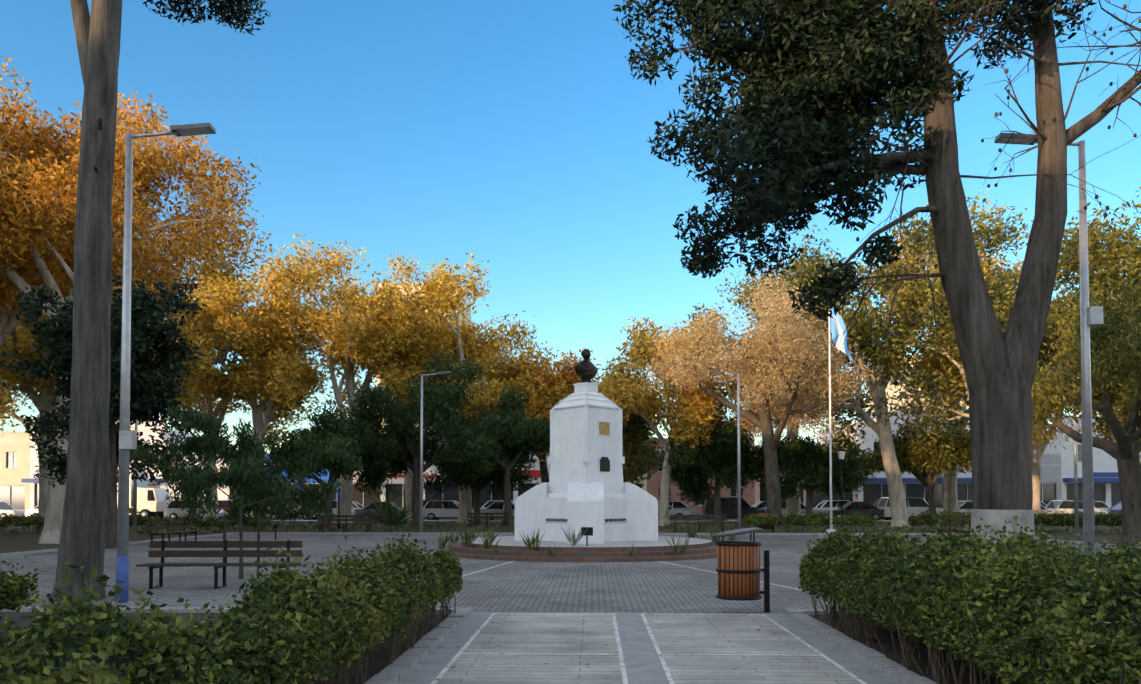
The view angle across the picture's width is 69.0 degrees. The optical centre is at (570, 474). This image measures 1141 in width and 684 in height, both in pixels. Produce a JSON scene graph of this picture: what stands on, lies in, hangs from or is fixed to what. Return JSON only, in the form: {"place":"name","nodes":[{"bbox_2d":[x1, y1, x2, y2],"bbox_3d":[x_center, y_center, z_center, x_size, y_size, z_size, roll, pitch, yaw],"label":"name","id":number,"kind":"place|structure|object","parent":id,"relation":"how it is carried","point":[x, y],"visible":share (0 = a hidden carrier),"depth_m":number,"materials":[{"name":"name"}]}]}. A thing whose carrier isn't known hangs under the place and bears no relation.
{"place":"outdoors","nodes":[
{"label":"outdoors","id":0,"kind":"place"},
{"bbox_2d":[0,432,30,509],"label":"building","id":1,"kind":"structure","parent":0,"point":[14,464],"depth_m":79.05,"materials":[{"name":"paint"}]},
{"bbox_2d":[21,419,229,508],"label":"building","id":2,"kind":"structure","parent":0,"point":[34,488],"depth_m":78.83,"materials":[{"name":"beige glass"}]},
{"bbox_2d":[165,457,249,500],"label":"building","id":3,"kind":"structure","parent":0,"point":[221,495],"depth_m":78.42,"materials":[{"name":"beige concrete"}]},
{"bbox_2d":[218,500,231,514],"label":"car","id":4,"kind":"object","parent":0,"point":[222,503],"visible":0.1,"depth_m":71.12,"materials":[{"name":"red"}]},
{"bbox_2d":[352,425,458,507],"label":"building","id":5,"kind":"structure","parent":0,"point":[398,486],"depth_m":78.05,"materials":[{"name":"beige glass"}]},
{"bbox_2d":[376,283,470,424],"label":"tree","id":6,"kind":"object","parent":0,"point":[453,316],"depth_m":151.50,"materials":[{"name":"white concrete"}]},
{"bbox_2d":[471,454,549,508],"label":"building","id":7,"kind":"structure","parent":0,"point":[485,498],"depth_m":77.77,"materials":[{"name":"brown"}]},
{"bbox_2d":[152,517,890,522],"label":"street","id":8,"kind":"structure","parent":0,"point":[450,520],"depth_m":56.96,"materials":[{"name":"asphalt"}]},
{"bbox_2d":[0,501,24,519],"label":"car","id":9,"kind":"object","parent":8,"relation":"on","point":[6,509],"visible":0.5,"depth_m":62.71,"materials":[{"name":"silver metal"}]},
{"bbox_2d":[117,471,170,518],"bbox_3d":[-34.253,1.662,63.395,6.520,3.689,2.300,0,-2,2],"label":"box truck","id":10,"kind":"object","parent":8,"relation":"on","point":[152,502],"visible":0.29,"depth_m":62.29,"materials":[{"name":"white"}]},
{"bbox_2d":[164,500,225,519],"bbox_3d":[-28.310,2.724,62.700,3.965,1.532,1.810,0,-2,2],"label":"car","id":11,"kind":"object","parent":8,"relation":"on","point":[174,512],"visible":0.46,"depth_m":61.86,"materials":[{"name":"silver metal"}]},
{"bbox_2d":[264,452,337,502],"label":"blue shop building","id":12,"kind":"structure","parent":8,"relation":"on","point":[322,478],"depth_m":78.21,"materials":[{"name":"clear glass"}]},
{"bbox_2d":[298,500,355,519],"bbox_3d":[-18.403,2.725,62.728,3.973,1.532,1.824,0,-2,2],"label":"car","id":13,"kind":"object","parent":8,"relation":"on","point":[334,503],"visible":0.23,"depth_m":61.96,"materials":[{"name":"white"}]},
{"bbox_2d":[355,501,405,519],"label":"car","id":14,"kind":"object","parent":8,"relation":"on","point":[361,511],"visible":0.4,"depth_m":61.58,"materials":[{"name":"grey"}]},
{"bbox_2d":[423,500,472,519],"bbox_3d":[-9.017,2.708,62.171,3.987,1.532,1.848,0,-2,2],"label":"car","id":15,"kind":"object","parent":8,"relation":"on","point":[435,509],"visible":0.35,"depth_m":61.38,"materials":[{"name":"white"}]},
{"bbox_2d":[480,501,514,519],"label":"car","id":16,"kind":"object","parent":8,"relation":"on","point":[496,507],"visible":0.25,"depth_m":61.39,"materials":[{"name":"silver metal"}]},
{"bbox_2d":[658,502,690,517],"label":"car","id":17,"kind":"object","parent":8,"relation":"on","point":[672,511],"visible":0.19,"depth_m":60.96,"materials":[{"name":"white"}]},
{"bbox_2d":[669,501,695,514],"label":"car","id":18,"kind":"object","parent":8,"relation":"on","point":[677,505],"visible":0.33,"depth_m":70.14,"materials":[{"name":"silver metal"}]},
{"bbox_2d":[647,438,754,514],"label":"brick building","id":19,"kind":"structure","parent":8,"relation":"on","point":[747,492],"depth_m":77.19,"materials":[{"name":"brown brick"}]},
{"bbox_2d":[701,497,765,517],"bbox_3d":[12.076,2.576,61.596,4.515,1.762,1.816,0,-2,2],"label":"car","id":20,"kind":"object","parent":8,"relation":"on","point":[729,507],"visible":0.5,"depth_m":60.77,"materials":[{"name":"grey"}]},
{"bbox_2d":[765,500,822,516],"bbox_3d":[16.476,2.690,61.572,3.986,1.532,1.847,0,-2,2],"label":"car","id":21,"kind":"object","parent":8,"relation":"on","point":[803,507],"visible":0.08,"depth_m":60.71,"materials":[{"name":"silver metal"}]},
{"bbox_2d":[812,500,849,510],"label":"car","id":22,"kind":"object","parent":8,"relation":"on","point":[824,505],"visible":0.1,"depth_m":69.58,"materials":[{"name":"white"}]},
{"bbox_2d":[823,501,884,519],"bbox_3d":[20.976,2.727,61.447,4.340,1.452,1.860,0,-2,2],"label":"car","id":23,"kind":"object","parent":8,"relation":"on","point":[867,506],"visible":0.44,"depth_m":60.65,"materials":[{"name":"grey"}]},
{"bbox_2d":[817,411,972,507],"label":"building","id":24,"kind":"structure","parent":8,"relation":"on","point":[875,489],"depth_m":76.79,"materials":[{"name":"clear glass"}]},
{"bbox_2d":[877,497,942,519],"bbox_3d":[25.069,2.562,61.140,4.541,1.762,1.866,0,-2,2],"label":"car","id":25,"kind":"object","parent":8,"relation":"on","point":[915,505],"visible":0.31,"depth_m":60.40,"materials":[{"name":"white"}]},
{"bbox_2d":[958,501,972,514],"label":"car","id":26,"kind":"object","parent":8,"relation":"on","point":[963,506],"visible":0.04,"depth_m":61.39,"materials":[{"name":"white"}]},
{"bbox_2d":[1045,500,1109,515],"bbox_3d":[37.169,2.673,61.004,3.986,1.532,1.847,0,-2,2],"label":"car","id":27,"kind":"object","parent":8,"relation":"on","point":[1063,505],"visible":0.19,"depth_m":60.28,"materials":[{"name":"white"}]},
{"bbox_2d":[1042,416,1140,506],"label":"building","id":28,"kind":"structure","parent":8,"relation":"on","point":[1106,481],"depth_m":76.28,"materials":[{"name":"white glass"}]},
{"bbox_2d":[1094,501,1110,509],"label":"car","id":29,"kind":"object","parent":8,"relation":"on","point":[1100,505],"visible":0.04,"depth_m":69.19,"materials":[{"name":"white"}]},
{"bbox_2d":[1102,501,1121,512],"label":"car","id":30,"kind":"object","parent":8,"relation":"on","point":[1116,506],"visible":0.15,"depth_m":61.16,"materials":[{"name":"blue"}]},
{"bbox_2d":[0,523,1121,553],"bbox_3d":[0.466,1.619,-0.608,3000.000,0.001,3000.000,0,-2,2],"label":"terrain","id":31,"kind":"structure","parent":0,"point":[20,541],"depth_m":41.83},
{"bbox_2d":[0,80,79,258],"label":"tree","id":32,"kind":"object","parent":31,"relation":"on","point":[15,150],"depth_m":30.98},
{"bbox_2d":[0,287,146,436],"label":"tree","id":33,"kind":"object","parent":31,"relation":"on","point":[5,399],"depth_m":54.83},
{"bbox_2d":[0,167,156,345],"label":"tree","id":34,"kind":"object","parent":31,"relation":"on","point":[61,273],"depth_m":34.19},
{"bbox_2d":[0,136,192,532],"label":"tree","id":35,"kind":"object","parent":31,"relation":"on","point":[34,383],"depth_m":40.09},
{"bbox_2d":[0,272,207,548],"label":"tree","id":36,"kind":"object","parent":31,"relation":"on","point":[152,393],"depth_m":26.67,"materials":[{"name":"plant"}]},
{"bbox_2d":[0,249,250,514],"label":"tree","id":37,"kind":"object","parent":31,"relation":"on","point":[202,343],"depth_m":51.91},
{"bbox_2d":[0,510,272,528],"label":"hedge","id":38,"kind":"object","parent":31,"relation":"on","point":[34,519],"visible":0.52,"depth_m":39.42,"materials":[{"name":"green plant"}]},
{"bbox_2d":[0,57,275,543],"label":"tree","id":39,"kind":"object","parent":31,"relation":"on","point":[57,227],"depth_m":30.90,"materials":[{"name":"plant"}]},
{"bbox_2d":[131,374,157,533],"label":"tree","id":40,"kind":"object","parent":31,"relation":"on","point":[135,504],"visible":0.33,"depth_m":38.96,"materials":[{"name":"grey"}]},
{"bbox_2d":[48,0,269,601],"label":"tree","id":41,"kind":"object","parent":31,"relation":"on","point":[84,519],"depth_m":13.40,"materials":[{"name":"plant"}]},
{"bbox_2d":[171,265,319,519],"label":"tree","id":42,"kind":"object","parent":31,"relation":"on","point":[266,343],"depth_m":55.71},
{"bbox_2d":[130,404,363,578],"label":"weeping sapling","id":43,"kind":"object","parent":31,"relation":"on","point":[194,483],"depth_m":16.40,"materials":[{"name":"plant"}]},
{"bbox_2d":[212,429,303,531],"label":"weeping tree","id":44,"kind":"object","parent":31,"relation":"on","point":[286,465],"depth_m":42.30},
{"bbox_2d":[181,256,368,518],"bbox_3d":[-20.940,-5.795,55.850,15.985,18.371,12.197,0,-2,2],"label":"tree","id":45,"kind":"object","parent":31,"relation":"on","point":[251,373],"depth_m":54.13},
{"bbox_2d":[257,395,404,528],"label":"green tree","id":46,"kind":"object","parent":31,"relation":"on","point":[361,439],"depth_m":44.78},
{"bbox_2d":[315,515,374,531],"bbox_3d":[-10.919,2.396,40.230,2.800,0.870,0.550,0,-2,0],"label":"bench","id":47,"kind":"object","parent":31,"relation":"on","point":[352,516],"visible":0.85,"depth_m":40.45,"materials":[{"name":"brown wood"}]},
{"bbox_2d":[247,234,476,522],"bbox_3d":[-14.339,-6.571,55.831,16.584,19.922,13.315,0,-2,2],"label":"tree","id":48,"kind":"object","parent":31,"relation":"on","point":[352,297],"depth_m":54.62,"materials":[{"name":"plant"}]},
{"bbox_2d":[358,488,417,531],"bbox_3d":[-8.999,1.652,40.831,3.329,2.392,3.610,0,-2,2],"label":"yucca","id":49,"kind":"object","parent":31,"relation":"on","point":[385,520],"visible":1,"depth_m":40.60,"materials":[{"name":"green plant"}]},
{"bbox_2d":[322,287,492,520],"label":"tree","id":50,"kind":"object","parent":31,"relation":"on","point":[401,344],"depth_m":54.64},
{"bbox_2d":[344,348,510,526],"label":"green tree","id":51,"kind":"object","parent":31,"relation":"on","point":[373,399],"depth_m":46.34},
{"bbox_2d":[419,371,450,532],"bbox_3d":[-6.297,-0.998,38.287,1.468,7.540,0.317,0,-2,2],"label":"light pole","id":52,"kind":"object","parent":31,"relation":"on","point":[421,473],"visible":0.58,"depth_m":38.25,"materials":[{"name":"grey"}]},
{"bbox_2d":[364,253,554,522],"bbox_3d":[-7.267,-5.527,55.852,12.536,17.835,13.434,0,-2,2],"label":"tree","id":53,"kind":"object","parent":31,"relation":"on","point":[435,287],"depth_m":54.52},
{"bbox_2d":[423,409,538,524],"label":"green tree","id":54,"kind":"object","parent":31,"relation":"on","point":[520,480],"depth_m":50.74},
{"bbox_2d":[465,512,508,527],"bbox_3d":[-4.728,2.599,47.059,2.400,0.870,0.550,0,-2,5],"label":"bench","id":55,"kind":"object","parent":31,"relation":"on","point":[487,516],"visible":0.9,"depth_m":47.26,"materials":[{"name":"brown wood"}]},
{"bbox_2d":[436,385,549,527],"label":"green tree","id":56,"kind":"object","parent":31,"relation":"on","point":[516,431],"depth_m":45.91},
{"bbox_2d":[0,612,1057,683],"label":"soil beds","id":57,"kind":"object","parent":31,"relation":"on","point":[381,663],"depth_m":8.87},
{"bbox_2d":[0,556,39,610],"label":"shrub","id":58,"kind":"object","parent":57,"relation":"on","point":[13,586],"visible":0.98,"depth_m":9.49,"materials":[{"name":"green plant"}]},
{"bbox_2d":[0,561,273,683],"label":"hedge block","id":59,"kind":"object","parent":57,"relation":"on","point":[79,641],"visible":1,"depth_m":4.00,"materials":[{"name":"green plant"}]},
{"bbox_2d":[127,529,462,683],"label":"hedge","id":60,"kind":"object","parent":57,"relation":"on","point":[354,607],"visible":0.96,"depth_m":6.29,"materials":[{"name":"green plant"}]},
{"bbox_2d":[798,514,1140,683],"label":"hedge","id":61,"kind":"object","parent":57,"relation":"on","point":[1017,606],"visible":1,"depth_m":6.41,"materials":[{"name":"green plant"}]},
{"bbox_2d":[1030,529,1140,566],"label":"plaza hedge","id":62,"kind":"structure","parent":57,"relation":"on","point":[1118,556],"depth_m":10.15,"materials":[{"name":"green plant"}]},
{"bbox_2d":[1123,667,1140,683],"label":"hedge shrub","id":63,"kind":"object","parent":57,"relation":"on","point":[1133,677],"visible":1,"depth_m":4.76,"materials":[{"name":"green plant"}]},
{"bbox_2d":[468,348,597,482],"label":"tree","id":64,"kind":"object","parent":31,"relation":"on","point":[565,374],"depth_m":55.74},
{"bbox_2d":[0,520,1121,534],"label":"lawn tufts","id":65,"kind":"object","parent":31,"relation":"on","point":[439,523],"visible":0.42,"depth_m":43.81,"materials":[{"name":"green plant"}]},
{"bbox_2d":[0,532,1137,614],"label":"plaza kerb","id":66,"kind":"structure","parent":31,"relation":"on","point":[226,609],"depth_m":30.12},
{"bbox_2d":[0,534,1139,612],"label":"plaza cobbles","id":67,"kind":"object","parent":31,"relation":"on","point":[650,584],"visible":0.33,"depth_m":16.89,"materials":[{"name":"stone"}]},
{"bbox_2d":[111,123,215,603],"bbox_3d":[-6.389,-1.748,13.004,1.473,7.540,0.344,0,-2,2],"label":"light pole","id":68,"kind":"object","parent":67,"relation":"on","point":[127,439],"visible":0.85,"depth_m":12.96,"materials":[{"name":"grey"}]},
{"bbox_2d":[145,520,199,540],"bbox_3d":[-14.221,2.087,29.807,0.550,0.870,2.600,0,-2,6],"label":"bench","id":69,"kind":"object","parent":67,"relation":"on","point":[167,527],"visible":0.79,"depth_m":29.78,"materials":[{"name":"brown wood"}]},
{"bbox_2d":[136,540,302,588],"bbox_3d":[-6.404,1.653,15.207,2.800,0.870,0.550,0,-2,-2],"label":"bench","id":70,"kind":"object","parent":67,"relation":"on","point":[162,553],"visible":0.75,"depth_m":15.42,"materials":[{"name":"brown wood"}]},
{"bbox_2d":[222,516,259,578],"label":"posts","id":71,"kind":"object","parent":67,"relation":"on","point":[258,531],"visible":0.45,"depth_m":16.79,"materials":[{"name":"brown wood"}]},
{"bbox_2d":[21,536,924,673],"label":"fallen leaves","id":72,"kind":"object","parent":67,"relation":"on","point":[526,612],"visible":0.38,"depth_m":12.33,"materials":[{"name":"orange plant"}]},
{"bbox_2d":[431,561,866,683],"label":"painted lines","id":73,"kind":"object","parent":67,"relation":"on","point":[621,660],"visible":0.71,"depth_m":8.60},
{"bbox_2d":[712,528,770,612],"bbox_3d":[2.457,1.377,11.905,0.865,1.225,0.670,0,-2,2],"label":"litter bin","id":74,"kind":"object","parent":67,"relation":"on","point":[738,569],"visible":1,"depth_m":11.67,"materials":[{"name":"wood slats"},{"name":"black metal"}]},
{"bbox_2d":[935,518,970,535],"bbox_3d":[14.881,2.152,32.008,0.550,0.870,2.600,0,-2,0],"label":"bench","id":75,"kind":"object","parent":67,"relation":"on","point":[950,524],"visible":0.38,"depth_m":32.14,"materials":[{"name":"brown wood"}]},
{"bbox_2d":[994,133,1103,555],"bbox_3d":[7.699,-1.738,13.347,1.524,7.540,0.313,0,-2,6],"label":"light pole","id":76,"kind":"object","parent":67,"relation":"on","point":[1091,316],"visible":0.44,"depth_m":13.25,"materials":[{"name":"grey"}]},
{"bbox_2d":[488,366,667,475],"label":"tree","id":77,"kind":"object","parent":31,"relation":"on","point":[563,395],"depth_m":55.11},
{"bbox_2d":[515,349,657,543],"bbox_3d":[0.490,-0.937,25.889,4.369,5.961,4.369,0,-2,2],"label":"monument","id":78,"kind":"object","parent":31,"relation":"on","point":[586,486],"visible":1,"depth_m":25.25,"materials":[{"name":"white paint"}]},
{"bbox_2d":[581,527,592,545],"bbox_3d":[0.450,1.690,22.511,0.320,0.510,0.144,0,-2,2],"label":"sign","id":79,"kind":"object","parent":78,"relation":"on","point":[589,531],"visible":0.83,"depth_m":22.44,"materials":[{"name":"black metal"}]},
{"bbox_2d":[461,529,721,556],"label":"grass plants","id":80,"kind":"object","parent":78,"relation":"on","point":[555,552],"visible":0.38,"depth_m":22.13,"materials":[{"name":"green plant"}]},
{"bbox_2d":[546,398,666,486],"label":"tree","id":81,"kind":"object","parent":31,"relation":"on","point":[639,455],"depth_m":54.27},
{"bbox_2d":[364,608,936,683],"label":"walkway kerb stones","id":82,"kind":"object","parent":31,"relation":"on","point":[400,667],"visible":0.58,"depth_m":8.51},
{"bbox_2d":[591,316,762,525],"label":"tree","id":83,"kind":"object","parent":31,"relation":"on","point":[614,386],"depth_m":49.05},
{"bbox_2d":[670,514,727,532],"bbox_3d":[6.303,2.412,40.757,2.800,0.870,0.550,0,-2,4],"label":"bench","id":84,"kind":"object","parent":31,"relation":"on","point":[698,519],"visible":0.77,"depth_m":40.97,"materials":[{"name":"brown wood"}]},
{"bbox_2d":[655,408,764,525],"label":"small tree","id":85,"kind":"object","parent":31,"relation":"on","point":[687,475],"depth_m":49.88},
{"bbox_2d":[709,370,740,528],"bbox_3d":[7.152,-1.003,38.118,1.468,7.540,0.317,0,-2,2],"label":"light pole","id":86,"kind":"object","parent":31,"relation":"on","point":[738,452],"visible":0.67,"depth_m":38.08,"materials":[{"name":"grey"}]},
{"bbox_2d":[635,265,892,529],"bbox_3d":[10.231,-3.962,44.449,13.328,14.031,13.934,-1,-2,26],"label":"peach tree","id":87,"kind":"object","parent":31,"relation":"on","point":[781,399],"depth_m":43.44,"materials":[{"name":"plant"}]},
{"bbox_2d":[758,508,773,532],"bbox_3d":[9.207,2.187,39.168,0.865,1.225,0.670,0,-2,2],"label":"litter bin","id":88,"kind":"object","parent":31,"relation":"on","point":[767,526],"visible":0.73,"depth_m":38.95,"materials":[{"name":"brown wood"}]},
{"bbox_2d":[666,225,919,516],"bbox_3d":[15.221,-6.372,55.963,16.849,19.531,18.591,0,-2,2],"label":"tree","id":89,"kind":"object","parent":31,"relation":"on","point":[803,255],"depth_m":54.06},
{"bbox_2d":[741,509,875,529],"bbox_3d":[11.053,2.100,38.919,6.109,0.995,1.318,0,-2,2],"label":"hedge","id":90,"kind":"object","parent":31,"relation":"on","point":[797,519],"visible":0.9,"depth_m":38.47,"materials":[{"name":"green plant"}]},
{"bbox_2d":[749,427,869,515],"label":"green tree","id":91,"kind":"object","parent":31,"relation":"on","point":[807,460],"depth_m":48.64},
{"bbox_2d":[827,306,852,532],"bbox_3d":[12.384,-2.699,38.125,1.308,10.930,0.397,0,-2,2],"label":"flagpole","id":92,"kind":"object","parent":31,"relation":"on","point":[837,326],"visible":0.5,"depth_m":38.17,"materials":[{"name":"white"}]},
{"bbox_2d":[836,446,845,530],"bbox_3d":[14.068,0.725,43.081,0.420,4.380,0.420,0,-2,2],"label":"lantern post","id":93,"kind":"object","parent":31,"relation":"on","point":[841,451],"visible":0.79,"depth_m":43.03,"materials":[{"name":"black metal"}]},
{"bbox_2d":[844,503,885,531],"bbox_3d":[14.671,2.117,41.416,2.272,1.498,1.986,0,-2,2],"label":"yucca","id":94,"kind":"object","parent":31,"relation":"on","point":[876,518],"visible":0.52,"depth_m":41.46,"materials":[{"name":"green plant"}]},
{"bbox_2d":[715,192,1018,526],"bbox_3d":[17.566,-6.509,50.521,16.901,19.482,13.521,0,-2,2],"label":"tree","id":95,"kind":"object","parent":31,"relation":"on","point":[907,298],"depth_m":48.34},
{"bbox_2d":[613,0,1140,543],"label":"forked tree","id":96,"kind":"object","parent":31,"relation":"on","point":[838,52],"depth_m":10.85,"materials":[{"name":"plant"}]},
{"bbox_2d":[762,0,1140,344],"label":"forked tree pods","id":97,"kind":"object","parent":96,"relation":"attached to","point":[988,185],"visible":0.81,"depth_m":10.98,"materials":[{"name":"brown plant"}]},
{"bbox_2d":[849,418,971,525],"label":"green tree","id":98,"kind":"object","parent":31,"relation":"on","point":[916,453],"depth_m":50.10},
{"bbox_2d":[868,189,1074,515],"bbox_3d":[27.278,-7.554,55.322,15.016,21.858,11.932,0,-2,2],"label":"tree","id":99,"kind":"object","parent":31,"relation":"on","point":[946,362],"depth_m":53.51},
{"bbox_2d":[858,202,1140,447],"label":"tree","id":100,"kind":"object","parent":31,"relation":"on","point":[1003,306],"depth_m":44.73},
{"bbox_2d":[891,308,1131,513],"bbox_3d":[29.119,-4.478,53.870,14.544,15.622,13.729,0,-2,2],"label":"tree","id":101,"kind":"object","parent":31,"relation":"on","point":[1036,454],"depth_m":53.63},
{"bbox_2d":[908,507,1121,528],"bbox_3d":[21.798,2.091,38.728,11.610,1.144,1.523,0,-2,2],"label":"hedge","id":102,"kind":"object","parent":31,"relation":"on","point":[1114,519],"visible":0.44,"depth_m":38.25,"materials":[{"name":"green plant"}]},
{"bbox_2d":[1044,370,1080,534],"bbox_3d":[22.452,-1.010,37.898,1.468,7.540,0.317,0,-2,2],"label":"light pole","id":103,"kind":"object","parent":31,"relation":"on","point":[1076,522],"visible":0.6,"depth_m":37.80,"materials":[{"name":"grey"}]},
{"bbox_2d":[1002,186,1140,363],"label":"tree","id":104,"kind":"object","parent":31,"relation":"on","point":[1069,258],"depth_m":35.15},
{"bbox_2d":[1031,268,1140,547],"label":"pepper tree","id":105,"kind":"object","parent":31,"relation":"on","point":[1043,383],"depth_m":25.88,"materials":[{"name":"plant"}]},
{"bbox_2d":[1064,348,1139,443],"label":"tree","id":106,"kind":"object","parent":31,"relation":"on","point":[1105,427],"depth_m":50.03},
{"bbox_2d":[0,0,1140,451],"label":"sky","id":107,"kind":"structure","parent":0,"point":[512,135],"materials":[{"name":"blue"}]},
{"bbox_2d":[436,536,716,561],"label":"monument steps","id":108,"kind":"structure","parent":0,"point":[512,549],"depth_m":22.30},
{"bbox_2d":[434,519,739,555],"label":"grass plants","id":109,"kind":"object","parent":108,"relation":"on","point":[536,540],"visible":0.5,"depth_m":22.91,"materials":[{"name":"green plant"}]},
{"bbox_2d":[625,441,646,491],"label":"building","id":110,"kind":"structure","parent":0,"point":[644,487],"depth_m":77.31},
{"bbox_2d":[396,612,900,683],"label":"walkway pavement","id":111,"kind":"structure","parent":0,"point":[543,633],"depth_m":8.67,"materials":[{"name":"grey concrete paving tile"}]},
{"bbox_2d":[754,445,857,507],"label":"building","id":112,"kind":"structure","parent":0,"point":[817,498],"depth_m":77.00,"materials":[{"name":"brown"}]},
{"bbox_2d":[866,354,968,411],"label":"tree","id":113,"kind":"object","parent":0,"point":[891,392],"depth_m":168.29,"materials":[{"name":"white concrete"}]},
{"bbox_2d":[1040,453,1061,504],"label":"building","id":114,"kind":"structure","parent":0,"point":[1051,484],"depth_m":76.33,"materials":[{"name":"paint"}]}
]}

